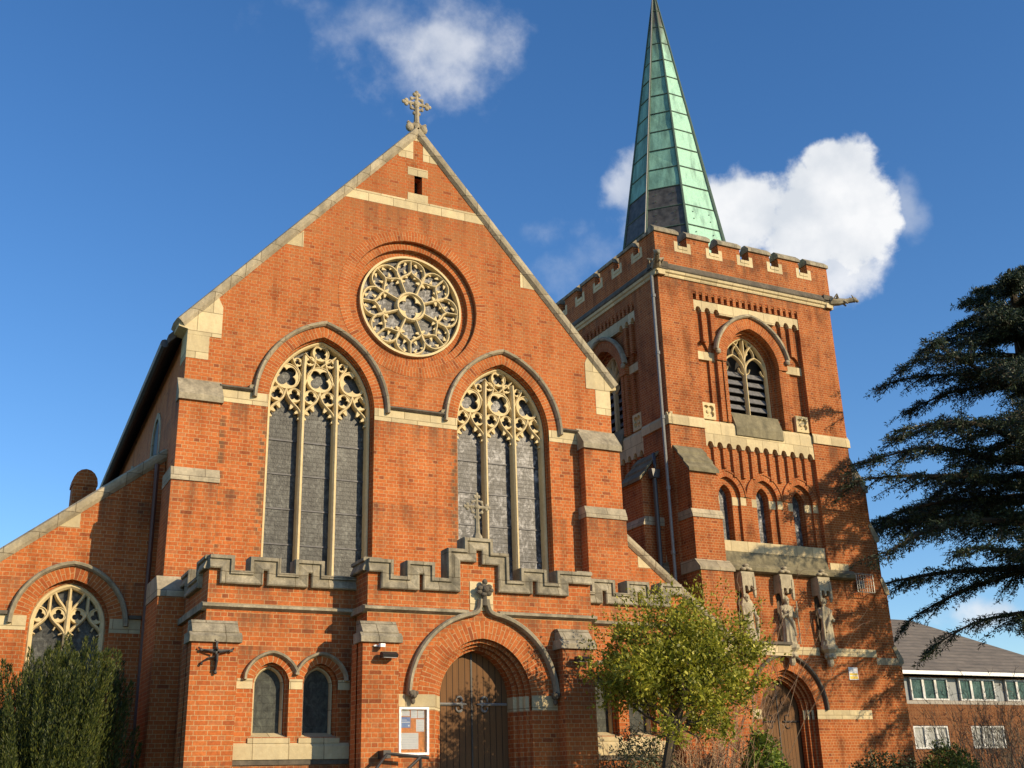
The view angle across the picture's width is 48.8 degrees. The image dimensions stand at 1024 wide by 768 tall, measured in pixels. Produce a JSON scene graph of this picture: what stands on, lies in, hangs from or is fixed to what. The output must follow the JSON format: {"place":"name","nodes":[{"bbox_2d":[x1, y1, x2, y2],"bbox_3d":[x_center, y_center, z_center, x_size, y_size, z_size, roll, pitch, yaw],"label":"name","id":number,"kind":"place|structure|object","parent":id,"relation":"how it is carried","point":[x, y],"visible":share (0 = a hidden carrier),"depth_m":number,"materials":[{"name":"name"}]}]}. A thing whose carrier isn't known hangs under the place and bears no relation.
{"place":"outdoors","nodes":[
{"label":"outdoors","id":0,"kind":"place"},
{"bbox_2d":[0,0,1023,654],"label":"sky","id":1,"kind":"structure","parent":0,"point":[150,150],"materials":[{"name":"blue"}]},
{"bbox_3d":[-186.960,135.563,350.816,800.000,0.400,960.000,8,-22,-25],"label":"ground","id":2,"kind":"structure","parent":0,"visible":0},
{"bbox_2d":[0,631,142,767],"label":"upright conifer","id":3,"kind":"object","parent":2,"relation":"on","point":[54,716],"visible":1,"depth_m":17.48,"materials":[{"name":"green plant"}]},
{"bbox_2d":[375,750,428,767],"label":"handrail","id":4,"kind":"object","parent":2,"relation":"on","point":[383,755],"visible":1,"depth_m":17.52,"materials":[{"name":"black metal"}]},
{"bbox_2d":[0,0,915,767],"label":"brick church","id":5,"kind":"structure","parent":2,"relation":"on","point":[434,436],"depth_m":23.79,"materials":[{"name":"orange brick"}]},
{"bbox_2d":[16,583,104,767],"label":"aisle window","id":6,"kind":"structure","parent":5,"relation":"in","point":[71,608],"depth_m":20.98,"materials":[{"name":"stone"}]},
{"bbox_2d":[150,413,160,456],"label":"clerestory window","id":7,"kind":"structure","parent":5,"relation":"in","point":[157,425],"depth_m":24.52,"materials":[{"name":"glass"}]},
{"bbox_2d":[198,639,233,673],"bbox_3d":[-4.600,4.239,17.529,0.560,0.534,0.131,8,-22,-25],"label":"wall crucifix","id":8,"kind":"object","parent":5,"relation":"attached to","point":[216,650],"depth_m":17.50,"materials":[{"name":"black metal"}]},
{"bbox_2d":[251,666,283,734],"bbox_3d":[-3.972,5.137,18.248,0.540,1.130,0.150,8,-22,-25],"label":"lancet window","id":9,"kind":"structure","parent":5,"relation":"in","point":[268,685],"depth_m":18.26,"materials":[{"name":"grey glass"}]},
{"bbox_2d":[260,342,369,576],"bbox_3d":[-3.906,1.562,22.591,2.260,5.179,0.520,8,-22,-25],"label":"arched window","id":10,"kind":"structure","parent":5,"relation":"in","point":[316,492],"depth_m":22.68,"materials":[{"name":"glass"}]},
{"bbox_2d":[301,667,331,734],"bbox_3d":[-3.239,5.243,18.598,0.540,1.130,0.149,8,-22,-25],"label":"lancet window","id":11,"kind":"structure","parent":5,"relation":"in","point":[317,684],"depth_m":18.61,"materials":[{"name":"grey glass"}]},
{"bbox_2d":[374,643,384,646],"bbox_3d":[-2.124,4.201,18.130,0.182,0.065,0.150,8,-22,-25],"label":"security camera","id":12,"kind":"object","parent":5,"relation":"attached to","point":[381,644],"visible":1,"depth_m":18.08,"materials":[{"name":"white paint"}]},
{"bbox_2d":[380,651,398,658],"bbox_3d":[-1.981,4.351,18.107,0.260,0.100,0.220,8,-22,-25],"label":"floodlight","id":13,"kind":"object","parent":5,"relation":"attached to","point":[393,655],"visible":1,"depth_m":18.03,"materials":[{"name":"black metal"}]},
{"bbox_2d":[358,256,460,358],"bbox_3d":[-2.241,-1.671,24.721,2.390,2.390,0.220,8,-22,-25],"label":"rose window","id":14,"kind":"structure","parent":5,"relation":"in","point":[407,305],"depth_m":24.73,"materials":[{"name":"stone"}]},
{"bbox_2d":[398,707,428,754],"bbox_3d":[-1.593,5.607,18.224,0.520,0.740,0.070,8,-22,-25],"label":"notice board","id":15,"kind":"object","parent":5,"relation":"attached to","point":[413,733],"visible":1,"depth_m":18.21,"materials":[{"name":"white paint"}]},
{"bbox_2d":[440,652,508,767],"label":"church door","id":16,"kind":"structure","parent":5,"relation":"in","point":[473,695],"depth_m":19.38,"materials":[{"name":"brown wood"}]},
{"bbox_2d":[457,369,548,582],"bbox_3d":[-0.254,2.091,24.332,2.260,5.179,0.520,8,-22,-25],"label":"arched window","id":17,"kind":"structure","parent":5,"relation":"in","point":[500,441],"depth_m":24.53,"materials":[{"name":"glass"}]},
{"bbox_2d":[574,656,589,662],"bbox_3d":[1.222,4.796,19.642,0.260,0.100,0.220,8,-22,-25],"label":"floodlight","id":18,"kind":"object","parent":5,"relation":"attached to","point":[576,659],"visible":0.51,"depth_m":19.57,"materials":[{"name":"black metal"}]},
{"bbox_2d":[595,676,612,733],"bbox_3d":[1.594,5.944,20.903,0.540,1.130,0.147,8,-22,-25],"label":"lancet window","id":19,"kind":"structure","parent":5,"relation":"in","point":[604,721],"depth_m":20.88,"materials":[{"name":"grey glass"}]},
{"bbox_2d":[606,358,623,432],"bbox_3d":[3.362,0.417,35.392,0.399,2.610,1.680,8,-22,-25],"label":"belfry window","id":20,"kind":"structure","parent":5,"relation":"in","point":[616,396],"depth_m":35.46,"materials":[{"name":"stone"}]},
{"bbox_2d":[629,699,650,733],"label":"lancet window","id":21,"kind":"structure","parent":5,"relation":"in","point":[637,719],"depth_m":21.18,"materials":[{"name":"grey glass"}]},
{"bbox_2d":[719,488,729,539],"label":"lancet window","id":22,"kind":"structure","parent":5,"relation":"in","point":[722,498],"depth_m":32.11,"materials":[{"name":"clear glass"}]},
{"bbox_2d":[726,338,771,417],"bbox_3d":[6.984,-0.135,34.173,1.680,2.610,0.396,8,-22,-25],"label":"belfry window","id":23,"kind":"structure","parent":5,"relation":"in","point":[744,379],"depth_m":34.26,"materials":[{"name":"stone"}]},
{"bbox_2d":[740,593,759,640],"bbox_3d":[6.430,6.350,30.576,0.529,1.372,0.449,8,-22,-25],"label":"statue","id":24,"kind":"object","parent":5,"relation":"on","point":[746,603],"visible":0.53,"depth_m":30.51,"materials":[{"name":"stone"}]},
{"bbox_2d":[756,492,766,542],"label":"lancet window","id":25,"kind":"structure","parent":5,"relation":"in","point":[760,509],"depth_m":32.64,"materials":[{"name":"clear glass"}]},
{"bbox_2d":[761,680,804,767],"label":"tower door","id":26,"kind":"structure","parent":5,"relation":"in","point":[790,732],"depth_m":30.76,"materials":[{"name":"brown wood"}]},
{"bbox_2d":[779,595,800,643],"bbox_3d":[7.616,6.522,31.142,0.559,1.370,0.449,8,-22,-25],"label":"statue","id":27,"kind":"object","parent":5,"relation":"on","point":[789,631],"visible":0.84,"depth_m":30.99,"materials":[{"name":"stone"}]},
{"bbox_2d":[792,496,802,545],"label":"lancet window","id":28,"kind":"structure","parent":5,"relation":"in","point":[796,514],"depth_m":33.20,"materials":[{"name":"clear glass"}]},
{"bbox_2d":[817,598,835,646],"bbox_3d":[8.818,6.696,31.721,0.569,1.376,0.440,8,-22,-25],"label":"statue","id":29,"kind":"object","parent":5,"relation":"on","point":[828,637],"visible":0.99,"depth_m":31.55,"materials":[{"name":"stone"}]},
{"bbox_2d":[848,667,858,679],"bbox_3d":[9.614,8.154,31.752,0.330,0.340,0.023,8,-22,-25],"label":"sign","id":30,"kind":"object","parent":5,"relation":"attached to","point":[853,673],"visible":1,"depth_m":31.74,"materials":[{"name":"white paint"}]},
{"bbox_2d":[851,573,874,594],"bbox_3d":[10.162,5.813,32.765,0.656,0.545,0.312,8,-22,-25],"label":"wire cage","id":31,"kind":"object","parent":5,"relation":"attached to","point":[860,584],"visible":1,"depth_m":32.68,"materials":[{"name":"grey metal"}]},
{"bbox_2d":[598,722,680,767],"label":"pale shrub","id":32,"kind":"object","parent":2,"relation":"on","point":[625,754],"visible":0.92,"depth_m":19.42,"materials":[{"name":"green plant"}]},
{"bbox_2d":[575,570,791,767],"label":"garden tree","id":33,"kind":"object","parent":2,"relation":"on","point":[692,660],"visible":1,"depth_m":17.68,"materials":[{"name":"green plant"}]},
{"bbox_2d":[602,698,782,767],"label":"bare shrub","id":34,"kind":"object","parent":2,"relation":"on","point":[721,758],"visible":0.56,"depth_m":20.35,"materials":[{"name":"brown plant"}]},
{"bbox_2d":[738,726,791,767],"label":"leafy shrub","id":35,"kind":"object","parent":2,"relation":"on","point":[776,761],"visible":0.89,"depth_m":20.39,"materials":[{"name":"green plant"}]},
{"bbox_2d":[712,566,870,767],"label":"climber twigs","id":36,"kind":"object","parent":2,"relation":"on","point":[772,678],"visible":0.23,"depth_m":25.64,"materials":[{"name":"brown plant"}]},
{"bbox_2d":[849,748,923,767],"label":"shrub","id":37,"kind":"object","parent":2,"relation":"on","point":[878,763],"visible":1,"depth_m":27.48,"materials":[{"name":"green plant"}]},
{"bbox_2d":[832,264,1023,669],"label":"cedar tree","id":38,"kind":"object","parent":2,"relation":"on","point":[987,512],"visible":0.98,"depth_m":33.98,"materials":[{"name":"green plant"}]},
{"bbox_2d":[919,736,979,767],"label":"round shrub","id":39,"kind":"object","parent":2,"relation":"on","point":[949,756],"visible":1,"depth_m":30.98,"materials":[{"name":"green plant"}]},
{"bbox_2d":[891,619,1023,767],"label":"brown brick block","id":40,"kind":"structure","parent":2,"relation":"on","point":[963,655],"depth_m":67.52,"materials":[{"name":"brick"}]},
{"bbox_2d":[908,677,949,700],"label":"window","id":41,"kind":"structure","parent":40,"relation":"in","point":[926,684],"depth_m":66.03,"materials":[{"name":"glass"}]},
{"bbox_2d":[913,726,949,748],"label":"window","id":42,"kind":"structure","parent":40,"relation":"in","point":[916,729],"depth_m":64.83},
{"bbox_2d":[957,679,996,700],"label":"window","id":43,"kind":"structure","parent":40,"relation":"in","point":[970,685],"depth_m":67.70,"materials":[{"name":"glass"}]},
{"bbox_2d":[971,726,1006,747],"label":"window","id":44,"kind":"structure","parent":40,"relation":"in","point":[973,727],"depth_m":66.91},
{"bbox_2d":[1003,680,1023,701],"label":"window","id":45,"kind":"structure","parent":40,"relation":"in","point":[1012,683],"depth_m":69.08,"materials":[{"name":"glass"}]},
{"bbox_2d":[909,667,1023,767],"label":"bare shrub","id":46,"kind":"object","parent":2,"relation":"on","point":[1009,760],"visible":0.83,"depth_m":35.72,"materials":[{"name":"brown plant"}]}
]}

